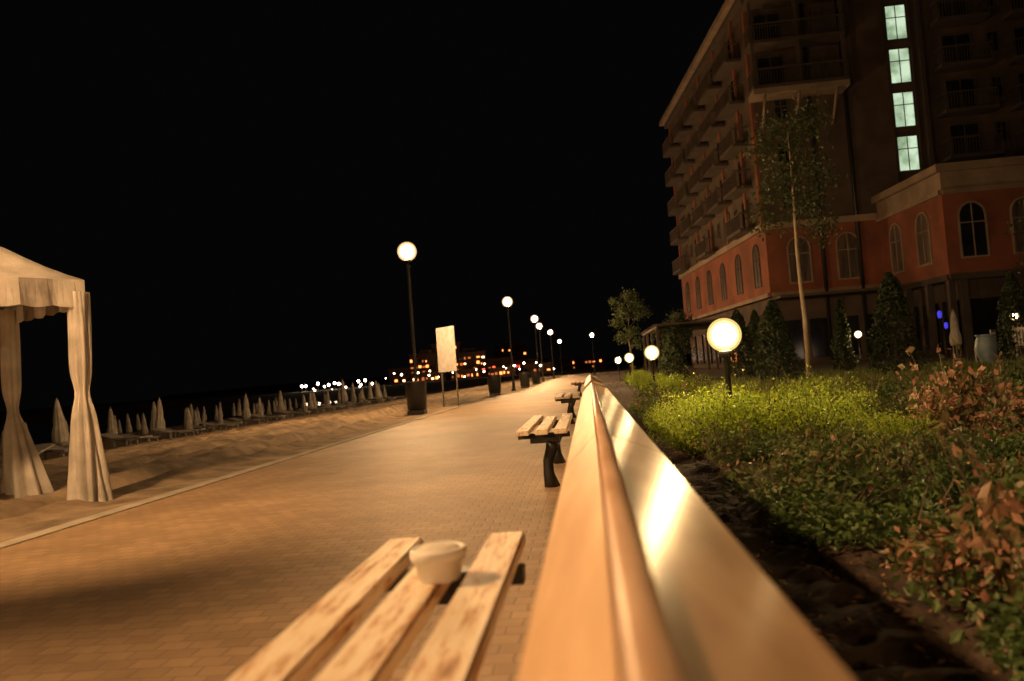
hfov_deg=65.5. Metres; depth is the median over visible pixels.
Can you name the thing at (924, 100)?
hotel building
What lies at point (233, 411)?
beach umbrella
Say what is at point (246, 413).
beach umbrella
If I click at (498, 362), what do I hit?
distant building
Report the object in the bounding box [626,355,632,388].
globe lamp
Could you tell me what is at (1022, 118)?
window
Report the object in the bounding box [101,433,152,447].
sun lounger
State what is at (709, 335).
ground window
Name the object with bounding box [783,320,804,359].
ground window
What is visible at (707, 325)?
pergola
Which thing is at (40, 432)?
sea water
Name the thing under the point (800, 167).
tree
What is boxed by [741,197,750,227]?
window
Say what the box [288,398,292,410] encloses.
beach umbrella
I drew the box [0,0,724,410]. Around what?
sky
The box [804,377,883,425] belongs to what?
shrub
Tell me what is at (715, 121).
window
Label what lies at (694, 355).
ground window
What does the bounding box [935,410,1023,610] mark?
shrub
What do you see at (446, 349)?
notice sign
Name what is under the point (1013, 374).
shrub
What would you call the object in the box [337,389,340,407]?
beach umbrella
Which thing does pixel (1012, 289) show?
conifer bush
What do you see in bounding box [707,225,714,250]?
window
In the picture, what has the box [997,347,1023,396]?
shrub
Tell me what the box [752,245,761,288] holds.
window
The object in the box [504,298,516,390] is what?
street lamp
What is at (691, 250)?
window
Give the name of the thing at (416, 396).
litter bin
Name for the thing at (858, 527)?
shrub
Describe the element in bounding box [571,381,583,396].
park bench
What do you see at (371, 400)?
sun lounger
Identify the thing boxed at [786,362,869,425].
shrub
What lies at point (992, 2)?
window
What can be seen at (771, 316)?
conifer bush
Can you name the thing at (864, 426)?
shrub
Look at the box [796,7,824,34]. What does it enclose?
window
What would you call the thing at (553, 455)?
park bench
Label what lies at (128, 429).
beach umbrella
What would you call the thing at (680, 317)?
tree
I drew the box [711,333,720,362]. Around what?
ground window
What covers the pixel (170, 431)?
sun lounger
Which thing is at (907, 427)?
shrub
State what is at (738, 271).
window
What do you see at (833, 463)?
shrub
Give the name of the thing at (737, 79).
window
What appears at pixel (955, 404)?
shrub
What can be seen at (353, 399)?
beach umbrella
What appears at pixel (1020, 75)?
window
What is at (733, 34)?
window
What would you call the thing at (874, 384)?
shrub
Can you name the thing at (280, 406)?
beach umbrella
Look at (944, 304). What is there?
ground window
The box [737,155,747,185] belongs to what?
window
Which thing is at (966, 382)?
shrub
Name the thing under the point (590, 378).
wooden rail
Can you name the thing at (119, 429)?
beach umbrella
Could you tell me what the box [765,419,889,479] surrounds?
shrub
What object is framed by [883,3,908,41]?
window
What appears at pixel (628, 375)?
shrub
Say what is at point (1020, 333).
terrace chair
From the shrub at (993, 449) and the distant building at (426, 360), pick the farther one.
the distant building at (426, 360)
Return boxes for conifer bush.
[657,328,690,380]
[722,309,759,378]
[744,309,773,375]
[750,299,804,383]
[830,299,858,371]
[865,271,935,373]
[996,270,1023,361]
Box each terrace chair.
[974,329,996,362]
[1013,327,1023,355]
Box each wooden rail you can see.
[517,382,854,680]
[584,374,603,388]
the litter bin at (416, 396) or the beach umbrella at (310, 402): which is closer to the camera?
the litter bin at (416, 396)
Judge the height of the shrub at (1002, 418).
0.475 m
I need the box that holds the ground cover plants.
[646,375,1023,679]
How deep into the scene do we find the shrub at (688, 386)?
14.18 m
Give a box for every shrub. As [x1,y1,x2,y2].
[620,376,703,421]
[625,365,643,386]
[628,392,672,414]
[630,368,647,387]
[631,366,656,385]
[638,366,671,391]
[638,373,652,385]
[642,392,702,434]
[643,409,661,432]
[646,372,722,442]
[651,366,685,388]
[656,382,737,454]
[656,386,721,447]
[669,366,718,394]
[669,377,769,451]
[670,378,712,397]
[686,383,722,400]
[691,416,761,466]
[710,367,766,405]
[711,369,832,451]
[716,422,879,506]
[736,393,806,439]
[743,415,829,461]
[744,446,913,541]
[749,386,783,403]
[760,380,861,447]
[764,409,873,458]
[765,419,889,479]
[766,374,816,405]
[767,366,840,410]
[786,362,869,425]
[797,372,836,391]
[797,463,995,561]
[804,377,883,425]
[832,406,905,443]
[848,395,946,457]
[852,409,979,506]
[857,371,897,395]
[859,373,929,393]
[860,393,899,415]
[863,391,911,424]
[866,421,949,463]
[874,363,931,404]
[878,495,1023,603]
[887,433,1023,536]
[890,369,992,403]
[895,336,1014,432]
[895,430,1008,517]
[902,371,1023,447]
[926,417,1023,473]
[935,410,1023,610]
[937,361,1015,391]
[953,468,1023,532]
[967,444,1023,488]
[968,426,1023,461]
[973,537,1023,680]
[975,403,1023,457]
[991,379,1022,423]
[993,343,1023,386]
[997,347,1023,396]
[1008,413,1023,461]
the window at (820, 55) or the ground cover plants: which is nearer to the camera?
the ground cover plants
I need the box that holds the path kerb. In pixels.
[0,372,572,548]
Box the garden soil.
[591,351,1023,680]
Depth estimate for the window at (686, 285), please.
72.54 m
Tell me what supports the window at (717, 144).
in the hotel building at (924, 100)
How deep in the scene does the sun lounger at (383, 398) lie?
55.00 m
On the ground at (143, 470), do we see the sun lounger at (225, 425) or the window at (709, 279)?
the sun lounger at (225, 425)
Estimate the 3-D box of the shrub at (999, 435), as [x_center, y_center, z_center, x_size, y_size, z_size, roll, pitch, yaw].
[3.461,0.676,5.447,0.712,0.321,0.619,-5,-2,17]
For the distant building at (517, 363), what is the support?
on the ground at (143, 470)
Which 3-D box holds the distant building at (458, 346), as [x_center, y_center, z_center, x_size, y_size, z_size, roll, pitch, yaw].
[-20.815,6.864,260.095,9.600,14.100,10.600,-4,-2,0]
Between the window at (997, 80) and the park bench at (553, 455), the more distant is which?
the window at (997, 80)
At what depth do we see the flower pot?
1.67 m
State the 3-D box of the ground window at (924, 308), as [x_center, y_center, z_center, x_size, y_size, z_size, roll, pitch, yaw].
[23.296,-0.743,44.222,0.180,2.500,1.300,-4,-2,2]
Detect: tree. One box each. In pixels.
[608,287,652,372]
[650,308,696,369]
[735,87,848,375]
[1004,178,1023,273]
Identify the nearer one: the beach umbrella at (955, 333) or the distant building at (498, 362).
the beach umbrella at (955, 333)
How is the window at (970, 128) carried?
in the hotel building at (924, 100)
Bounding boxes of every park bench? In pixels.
[227,531,525,680]
[516,413,573,487]
[555,392,580,423]
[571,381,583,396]
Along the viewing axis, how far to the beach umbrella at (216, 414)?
56.01 m
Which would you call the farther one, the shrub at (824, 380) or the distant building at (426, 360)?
the distant building at (426, 360)
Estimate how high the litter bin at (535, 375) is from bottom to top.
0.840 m
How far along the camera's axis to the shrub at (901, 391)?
9.19 m
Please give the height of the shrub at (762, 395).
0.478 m
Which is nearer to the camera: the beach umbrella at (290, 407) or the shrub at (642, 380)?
the shrub at (642, 380)
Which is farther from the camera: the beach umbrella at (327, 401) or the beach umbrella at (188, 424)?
the beach umbrella at (327, 401)
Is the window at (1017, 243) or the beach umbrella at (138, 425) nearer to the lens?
the window at (1017, 243)
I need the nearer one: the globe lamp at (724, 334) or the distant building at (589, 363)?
the globe lamp at (724, 334)
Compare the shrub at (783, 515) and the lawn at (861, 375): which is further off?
the lawn at (861, 375)
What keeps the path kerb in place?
on the ground at (143, 470)
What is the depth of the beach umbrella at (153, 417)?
34.58 m
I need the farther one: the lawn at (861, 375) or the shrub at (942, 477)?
the lawn at (861, 375)
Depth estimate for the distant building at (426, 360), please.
249.82 m
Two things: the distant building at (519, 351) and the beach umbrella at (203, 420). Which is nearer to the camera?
the beach umbrella at (203, 420)
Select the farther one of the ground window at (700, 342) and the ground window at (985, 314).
the ground window at (700, 342)
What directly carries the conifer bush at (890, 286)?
on the lawn at (861, 375)
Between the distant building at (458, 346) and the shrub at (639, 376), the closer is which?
the shrub at (639, 376)
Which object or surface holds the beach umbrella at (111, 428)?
on the ground at (143, 470)
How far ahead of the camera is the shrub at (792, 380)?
9.19 m
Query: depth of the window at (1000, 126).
47.79 m
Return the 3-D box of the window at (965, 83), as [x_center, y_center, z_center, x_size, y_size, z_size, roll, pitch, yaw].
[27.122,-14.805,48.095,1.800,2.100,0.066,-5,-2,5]
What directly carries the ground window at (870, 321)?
in the hotel building at (924, 100)
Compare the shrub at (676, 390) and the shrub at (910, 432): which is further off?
the shrub at (676, 390)
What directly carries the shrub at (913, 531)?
on the garden soil
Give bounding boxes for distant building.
[387,368,410,384]
[408,350,438,381]
[410,371,450,381]
[431,342,462,352]
[450,368,480,379]
[456,348,486,377]
[486,357,513,374]
[488,366,516,375]
[494,342,526,359]
[513,358,548,374]
[519,362,551,373]
[553,357,580,371]
[580,356,606,369]
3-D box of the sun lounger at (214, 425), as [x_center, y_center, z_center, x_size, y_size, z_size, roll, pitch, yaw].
[-11.580,3.357,31.560,1.653,0.442,0.540,-4,-2,-13]
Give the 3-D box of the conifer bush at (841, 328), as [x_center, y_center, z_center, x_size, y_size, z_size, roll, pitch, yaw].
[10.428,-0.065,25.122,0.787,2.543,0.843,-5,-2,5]
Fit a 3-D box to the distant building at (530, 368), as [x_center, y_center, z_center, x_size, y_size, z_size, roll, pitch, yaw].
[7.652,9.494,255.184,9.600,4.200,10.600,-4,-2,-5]
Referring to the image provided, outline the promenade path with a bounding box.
[0,371,589,680]
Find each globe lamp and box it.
[616,358,620,381]
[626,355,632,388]
[647,348,656,389]
[713,324,735,438]
[855,332,860,358]
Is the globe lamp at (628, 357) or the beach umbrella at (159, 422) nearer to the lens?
the globe lamp at (628, 357)
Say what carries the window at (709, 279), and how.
in the hotel building at (924, 100)
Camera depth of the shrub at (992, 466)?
3.78 m
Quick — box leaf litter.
[647,433,1018,680]
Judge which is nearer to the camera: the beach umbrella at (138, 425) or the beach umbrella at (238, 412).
the beach umbrella at (138, 425)
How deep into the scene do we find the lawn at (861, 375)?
17.71 m
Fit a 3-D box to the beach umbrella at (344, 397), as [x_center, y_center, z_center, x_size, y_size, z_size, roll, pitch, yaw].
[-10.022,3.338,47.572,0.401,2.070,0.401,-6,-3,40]
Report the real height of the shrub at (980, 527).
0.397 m
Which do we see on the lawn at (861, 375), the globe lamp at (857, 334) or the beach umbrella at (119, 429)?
the globe lamp at (857, 334)
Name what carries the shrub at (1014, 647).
on the garden soil
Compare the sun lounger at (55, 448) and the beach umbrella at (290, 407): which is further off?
the beach umbrella at (290, 407)
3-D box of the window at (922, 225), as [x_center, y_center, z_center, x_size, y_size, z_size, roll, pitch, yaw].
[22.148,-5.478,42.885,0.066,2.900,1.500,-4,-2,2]
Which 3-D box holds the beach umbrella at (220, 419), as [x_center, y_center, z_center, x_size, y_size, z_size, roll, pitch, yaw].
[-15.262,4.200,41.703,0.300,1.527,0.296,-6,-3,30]
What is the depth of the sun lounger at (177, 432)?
34.33 m
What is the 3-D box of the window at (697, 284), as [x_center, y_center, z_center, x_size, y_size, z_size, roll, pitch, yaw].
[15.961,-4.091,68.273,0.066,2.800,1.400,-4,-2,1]
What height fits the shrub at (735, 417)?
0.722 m
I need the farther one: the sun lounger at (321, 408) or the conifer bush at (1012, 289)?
the sun lounger at (321, 408)
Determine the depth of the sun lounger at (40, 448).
20.86 m
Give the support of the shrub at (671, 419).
on the garden soil
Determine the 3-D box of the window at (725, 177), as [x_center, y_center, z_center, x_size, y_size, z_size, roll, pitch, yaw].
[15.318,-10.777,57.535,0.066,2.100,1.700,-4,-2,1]
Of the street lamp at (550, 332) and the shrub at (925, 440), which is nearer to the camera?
the shrub at (925, 440)
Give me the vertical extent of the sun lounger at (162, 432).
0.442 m
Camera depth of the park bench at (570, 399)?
12.59 m
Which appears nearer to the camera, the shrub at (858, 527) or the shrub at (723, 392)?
the shrub at (858, 527)
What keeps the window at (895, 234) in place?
in the hotel building at (924, 100)
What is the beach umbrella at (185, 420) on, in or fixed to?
on the ground at (143, 470)
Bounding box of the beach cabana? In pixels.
[0,246,112,501]
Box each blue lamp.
[937,311,944,353]
[944,322,949,357]
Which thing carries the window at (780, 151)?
in the hotel building at (924, 100)
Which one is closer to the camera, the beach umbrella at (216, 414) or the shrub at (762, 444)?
the shrub at (762, 444)
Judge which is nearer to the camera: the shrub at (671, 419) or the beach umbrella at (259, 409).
the shrub at (671, 419)
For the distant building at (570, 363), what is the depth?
299.24 m
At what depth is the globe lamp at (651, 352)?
17.73 m
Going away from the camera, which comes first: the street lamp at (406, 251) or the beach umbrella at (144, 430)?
the street lamp at (406, 251)
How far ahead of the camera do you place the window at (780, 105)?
49.10 m
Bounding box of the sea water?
[0,400,350,444]
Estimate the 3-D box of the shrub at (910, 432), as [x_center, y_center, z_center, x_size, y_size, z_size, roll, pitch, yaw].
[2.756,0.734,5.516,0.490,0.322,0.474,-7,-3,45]
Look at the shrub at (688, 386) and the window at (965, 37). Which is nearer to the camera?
the shrub at (688, 386)
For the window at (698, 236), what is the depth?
67.68 m
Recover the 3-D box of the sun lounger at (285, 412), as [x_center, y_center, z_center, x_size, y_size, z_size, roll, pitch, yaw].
[-10.608,3.539,38.631,1.653,0.442,0.540,-5,-2,15]
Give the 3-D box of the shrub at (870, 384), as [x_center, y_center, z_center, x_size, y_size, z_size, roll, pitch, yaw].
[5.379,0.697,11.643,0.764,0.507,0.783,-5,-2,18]
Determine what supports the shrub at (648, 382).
on the ground at (143, 470)
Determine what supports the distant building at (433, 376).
on the ground at (143, 470)
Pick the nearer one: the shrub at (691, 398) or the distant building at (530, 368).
the shrub at (691, 398)
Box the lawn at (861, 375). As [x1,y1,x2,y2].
[699,354,1023,417]
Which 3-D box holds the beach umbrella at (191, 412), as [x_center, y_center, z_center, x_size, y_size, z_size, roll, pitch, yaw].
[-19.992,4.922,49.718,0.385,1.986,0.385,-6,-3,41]
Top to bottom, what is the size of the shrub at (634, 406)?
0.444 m
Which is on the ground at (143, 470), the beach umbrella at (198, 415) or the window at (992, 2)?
the beach umbrella at (198, 415)
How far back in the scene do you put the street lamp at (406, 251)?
21.35 m
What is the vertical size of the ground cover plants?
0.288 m
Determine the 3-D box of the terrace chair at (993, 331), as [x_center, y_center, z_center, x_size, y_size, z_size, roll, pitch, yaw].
[13.898,0.163,23.378,0.480,0.930,0.490,-2,-3,-44]
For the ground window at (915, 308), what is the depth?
45.88 m
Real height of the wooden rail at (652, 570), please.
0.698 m
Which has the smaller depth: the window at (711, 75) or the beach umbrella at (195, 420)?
the beach umbrella at (195, 420)
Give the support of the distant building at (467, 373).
on the ground at (143, 470)
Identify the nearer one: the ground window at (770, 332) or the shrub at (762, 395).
the shrub at (762, 395)
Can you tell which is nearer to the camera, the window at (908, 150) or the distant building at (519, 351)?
the window at (908, 150)
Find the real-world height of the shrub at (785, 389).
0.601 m
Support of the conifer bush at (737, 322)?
on the lawn at (861, 375)
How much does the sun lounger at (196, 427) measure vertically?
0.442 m
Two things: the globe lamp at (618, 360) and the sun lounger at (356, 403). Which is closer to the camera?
the globe lamp at (618, 360)
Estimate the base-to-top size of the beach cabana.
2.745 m
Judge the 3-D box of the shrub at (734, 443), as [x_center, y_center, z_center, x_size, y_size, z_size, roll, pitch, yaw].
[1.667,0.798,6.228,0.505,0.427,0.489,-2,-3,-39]
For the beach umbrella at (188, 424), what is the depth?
30.99 m
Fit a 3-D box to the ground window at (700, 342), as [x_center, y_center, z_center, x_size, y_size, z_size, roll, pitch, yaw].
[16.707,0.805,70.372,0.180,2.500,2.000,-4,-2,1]
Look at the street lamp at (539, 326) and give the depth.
62.02 m
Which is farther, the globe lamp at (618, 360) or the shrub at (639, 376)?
the globe lamp at (618, 360)
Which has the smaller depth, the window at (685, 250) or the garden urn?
the garden urn
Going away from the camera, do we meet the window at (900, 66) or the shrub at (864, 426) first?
the shrub at (864, 426)
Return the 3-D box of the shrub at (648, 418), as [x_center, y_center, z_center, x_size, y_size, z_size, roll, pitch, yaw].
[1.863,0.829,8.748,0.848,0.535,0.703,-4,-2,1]
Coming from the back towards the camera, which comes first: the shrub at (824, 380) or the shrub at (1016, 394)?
the shrub at (824, 380)
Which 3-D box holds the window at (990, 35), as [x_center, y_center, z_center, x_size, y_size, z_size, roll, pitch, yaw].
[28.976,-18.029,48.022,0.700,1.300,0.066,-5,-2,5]
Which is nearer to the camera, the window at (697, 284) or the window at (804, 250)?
the window at (804, 250)
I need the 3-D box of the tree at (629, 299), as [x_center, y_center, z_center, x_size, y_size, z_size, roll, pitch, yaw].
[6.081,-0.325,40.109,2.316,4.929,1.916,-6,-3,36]
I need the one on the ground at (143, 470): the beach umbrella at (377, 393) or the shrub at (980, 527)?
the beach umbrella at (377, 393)
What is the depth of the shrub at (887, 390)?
9.90 m
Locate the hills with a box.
[145,354,691,401]
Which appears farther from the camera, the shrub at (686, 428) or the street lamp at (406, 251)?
the street lamp at (406, 251)
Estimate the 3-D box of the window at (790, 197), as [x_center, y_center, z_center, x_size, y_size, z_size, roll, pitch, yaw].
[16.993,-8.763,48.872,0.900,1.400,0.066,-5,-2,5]
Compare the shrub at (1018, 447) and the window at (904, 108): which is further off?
the window at (904, 108)
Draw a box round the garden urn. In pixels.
[974,334,997,363]
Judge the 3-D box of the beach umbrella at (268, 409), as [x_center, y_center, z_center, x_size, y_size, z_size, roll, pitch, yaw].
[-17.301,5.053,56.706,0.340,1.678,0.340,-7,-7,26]
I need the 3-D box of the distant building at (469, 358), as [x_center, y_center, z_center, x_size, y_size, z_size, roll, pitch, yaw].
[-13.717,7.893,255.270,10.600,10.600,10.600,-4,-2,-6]
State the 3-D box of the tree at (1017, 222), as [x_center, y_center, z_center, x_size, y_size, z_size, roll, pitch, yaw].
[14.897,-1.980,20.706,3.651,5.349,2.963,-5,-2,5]
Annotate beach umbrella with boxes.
[0,430,2,453]
[52,398,67,456]
[58,412,69,456]
[107,408,117,444]
[118,420,121,433]
[125,414,132,433]
[136,414,140,434]
[141,413,147,441]
[150,402,155,440]
[154,398,164,439]
[183,408,187,435]
[185,407,192,434]
[189,404,193,422]
[193,410,198,424]
[196,407,200,423]
[201,411,205,426]
[214,405,217,419]
[217,406,223,422]
[232,403,235,415]
[236,400,241,415]
[242,393,250,425]
[257,397,263,418]
[267,400,271,419]
[277,391,283,419]
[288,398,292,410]
[302,394,307,410]
[308,391,313,414]
[312,389,316,413]
[325,389,329,404]
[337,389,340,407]
[341,379,347,408]
[350,383,356,402]
[368,381,372,399]
[374,380,379,402]
[383,385,386,401]
[949,309,962,360]
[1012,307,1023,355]
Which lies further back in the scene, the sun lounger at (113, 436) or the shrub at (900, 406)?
the sun lounger at (113, 436)
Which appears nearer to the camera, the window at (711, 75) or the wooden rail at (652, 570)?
the wooden rail at (652, 570)
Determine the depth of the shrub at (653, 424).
9.37 m
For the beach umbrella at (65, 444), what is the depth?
27.63 m
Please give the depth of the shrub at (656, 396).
10.48 m
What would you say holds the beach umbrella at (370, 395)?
on the ground at (143, 470)
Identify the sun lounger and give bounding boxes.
[0,443,54,459]
[44,443,68,459]
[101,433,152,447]
[107,438,135,445]
[121,434,159,444]
[151,431,184,438]
[152,428,204,438]
[165,428,194,438]
[193,425,214,432]
[196,421,241,430]
[205,422,235,430]
[228,418,258,425]
[251,414,285,422]
[275,410,310,418]
[304,406,337,413]
[321,404,350,410]
[342,402,370,406]
[359,399,384,404]
[373,397,394,402]
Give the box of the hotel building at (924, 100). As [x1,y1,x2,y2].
[659,0,1023,367]
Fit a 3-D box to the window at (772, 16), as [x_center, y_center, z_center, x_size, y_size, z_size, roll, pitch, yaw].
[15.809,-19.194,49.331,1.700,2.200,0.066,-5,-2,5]
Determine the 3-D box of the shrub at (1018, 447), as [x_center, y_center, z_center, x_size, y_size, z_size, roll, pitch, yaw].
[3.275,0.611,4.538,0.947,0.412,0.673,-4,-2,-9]
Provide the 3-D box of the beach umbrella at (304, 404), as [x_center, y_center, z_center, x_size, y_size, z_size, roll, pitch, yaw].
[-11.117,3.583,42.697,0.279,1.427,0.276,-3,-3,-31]
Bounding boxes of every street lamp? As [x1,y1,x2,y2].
[401,245,417,380]
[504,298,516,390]
[532,316,540,383]
[537,324,544,381]
[549,331,554,378]
[558,340,562,375]
[590,334,595,373]
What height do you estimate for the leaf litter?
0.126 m
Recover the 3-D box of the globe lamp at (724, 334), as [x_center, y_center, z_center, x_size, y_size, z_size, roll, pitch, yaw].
[2.097,0.407,7.725,0.330,1.255,0.330,-5,-2,5]
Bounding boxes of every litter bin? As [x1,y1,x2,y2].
[404,381,426,414]
[487,374,500,395]
[519,372,529,387]
[531,371,539,384]
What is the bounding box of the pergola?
[640,318,739,372]
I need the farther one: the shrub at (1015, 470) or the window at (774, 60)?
the window at (774, 60)
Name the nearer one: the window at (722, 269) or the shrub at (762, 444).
the shrub at (762, 444)
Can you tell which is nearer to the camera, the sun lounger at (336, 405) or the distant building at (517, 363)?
the sun lounger at (336, 405)
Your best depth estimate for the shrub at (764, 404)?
6.83 m
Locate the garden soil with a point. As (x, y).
(867, 640)
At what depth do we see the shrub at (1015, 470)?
3.45 m
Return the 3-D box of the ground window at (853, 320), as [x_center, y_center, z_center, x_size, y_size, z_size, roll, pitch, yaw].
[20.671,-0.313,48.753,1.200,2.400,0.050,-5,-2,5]
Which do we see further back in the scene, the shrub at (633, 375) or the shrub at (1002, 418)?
the shrub at (633, 375)
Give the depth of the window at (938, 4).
48.32 m
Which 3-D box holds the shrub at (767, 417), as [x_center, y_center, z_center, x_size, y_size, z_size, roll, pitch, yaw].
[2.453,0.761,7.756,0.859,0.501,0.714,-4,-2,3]
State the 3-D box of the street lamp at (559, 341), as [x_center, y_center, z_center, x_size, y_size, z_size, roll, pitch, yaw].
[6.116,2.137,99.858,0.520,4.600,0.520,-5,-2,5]
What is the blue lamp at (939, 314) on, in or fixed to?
on the garden soil
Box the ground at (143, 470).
[0,361,693,542]
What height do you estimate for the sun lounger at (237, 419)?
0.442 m
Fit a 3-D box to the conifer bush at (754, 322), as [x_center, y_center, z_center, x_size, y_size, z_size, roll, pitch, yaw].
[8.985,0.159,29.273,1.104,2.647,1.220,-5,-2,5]
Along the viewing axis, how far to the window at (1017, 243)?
40.31 m
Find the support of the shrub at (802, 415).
on the garden soil
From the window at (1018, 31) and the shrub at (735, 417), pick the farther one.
the window at (1018, 31)
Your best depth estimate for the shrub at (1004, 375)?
9.72 m
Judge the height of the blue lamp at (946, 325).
1.717 m
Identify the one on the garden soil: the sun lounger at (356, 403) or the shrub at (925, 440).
the shrub at (925, 440)
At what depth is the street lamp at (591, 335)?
87.50 m
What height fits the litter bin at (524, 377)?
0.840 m
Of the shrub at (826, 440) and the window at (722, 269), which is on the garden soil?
the shrub at (826, 440)
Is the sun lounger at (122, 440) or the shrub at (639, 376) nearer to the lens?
the shrub at (639, 376)
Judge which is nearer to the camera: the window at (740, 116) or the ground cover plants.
the ground cover plants
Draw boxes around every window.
[683,245,688,267]
[685,282,690,312]
[690,244,692,257]
[690,336,697,363]
[694,236,700,263]
[695,277,701,309]
[696,335,705,363]
[704,333,712,363]
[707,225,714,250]
[707,270,713,305]
[710,67,717,85]
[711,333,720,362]
[713,102,721,123]
[716,136,724,162]
[716,222,720,239]
[720,174,727,201]
[720,263,727,300]
[723,212,731,244]
[727,31,736,58]
[730,72,739,100]
[734,114,743,142]
[734,254,743,294]
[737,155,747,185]
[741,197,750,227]
[752,11,781,39]
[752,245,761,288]
[755,54,785,84]
[764,332,774,359]
[773,99,789,121]
[776,142,792,164]
[780,186,796,209]
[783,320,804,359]
[787,236,813,283]
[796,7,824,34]
[800,50,828,79]
[809,318,830,357]
[835,232,859,279]
[841,315,861,354]
[868,314,890,352]
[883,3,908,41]
[888,46,912,84]
[889,223,904,273]
[892,90,916,128]
[896,134,921,172]
[904,307,920,346]
[915,212,932,266]
[922,304,940,349]
[936,0,968,16]
[939,32,973,62]
[942,300,962,347]
[944,76,977,108]
[948,121,982,154]
[957,201,990,258]
[970,297,1005,342]
[982,0,994,7]
[985,30,999,52]
[990,75,1004,97]
[994,120,1008,142]
[1009,0,1023,9]
[1010,196,1023,253]
[1012,26,1023,55]
[1017,71,1023,101]
[1021,117,1023,139]
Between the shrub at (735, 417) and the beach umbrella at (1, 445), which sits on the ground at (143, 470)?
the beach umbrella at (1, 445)
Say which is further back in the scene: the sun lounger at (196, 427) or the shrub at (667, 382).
the sun lounger at (196, 427)
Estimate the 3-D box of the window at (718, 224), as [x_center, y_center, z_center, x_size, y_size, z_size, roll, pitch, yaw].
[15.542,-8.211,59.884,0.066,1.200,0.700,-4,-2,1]
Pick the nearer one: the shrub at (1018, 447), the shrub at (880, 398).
the shrub at (1018, 447)
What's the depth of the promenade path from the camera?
4.48 m
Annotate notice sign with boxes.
[436,326,458,406]
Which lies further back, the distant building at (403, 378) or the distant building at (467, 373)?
the distant building at (403, 378)
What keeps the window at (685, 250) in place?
in the hotel building at (924, 100)
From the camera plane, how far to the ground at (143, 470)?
15.04 m
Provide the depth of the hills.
466.44 m
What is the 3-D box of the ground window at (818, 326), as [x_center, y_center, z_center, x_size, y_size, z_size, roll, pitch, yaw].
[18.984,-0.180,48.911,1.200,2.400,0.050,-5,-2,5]
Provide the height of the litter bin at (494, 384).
0.840 m
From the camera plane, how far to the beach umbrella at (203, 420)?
46.01 m
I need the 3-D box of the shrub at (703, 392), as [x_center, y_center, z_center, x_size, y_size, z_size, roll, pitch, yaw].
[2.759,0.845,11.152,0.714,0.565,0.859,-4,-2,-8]
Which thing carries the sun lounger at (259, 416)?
on the ground at (143, 470)
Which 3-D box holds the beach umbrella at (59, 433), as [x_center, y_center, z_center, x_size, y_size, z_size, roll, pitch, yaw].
[-12.967,2.649,22.826,0.405,2.001,0.406,-4,1,20]
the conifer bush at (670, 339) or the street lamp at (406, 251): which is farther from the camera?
the conifer bush at (670, 339)
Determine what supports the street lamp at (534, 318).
on the ground at (143, 470)
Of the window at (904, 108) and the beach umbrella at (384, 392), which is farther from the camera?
the beach umbrella at (384, 392)
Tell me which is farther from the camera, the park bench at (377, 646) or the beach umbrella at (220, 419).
the beach umbrella at (220, 419)
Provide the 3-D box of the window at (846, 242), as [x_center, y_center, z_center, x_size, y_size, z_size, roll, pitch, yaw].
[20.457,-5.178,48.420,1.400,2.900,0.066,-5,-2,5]
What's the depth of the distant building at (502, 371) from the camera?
241.16 m
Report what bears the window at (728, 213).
in the hotel building at (924, 100)
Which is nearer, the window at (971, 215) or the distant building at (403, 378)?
the window at (971, 215)
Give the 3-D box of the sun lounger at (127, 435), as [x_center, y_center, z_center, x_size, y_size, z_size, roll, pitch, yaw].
[-14.622,3.863,31.239,1.653,0.442,0.540,-5,-2,23]
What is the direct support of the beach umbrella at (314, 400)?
on the ground at (143, 470)
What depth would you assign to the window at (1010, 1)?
47.97 m
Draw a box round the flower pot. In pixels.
[409,541,466,583]

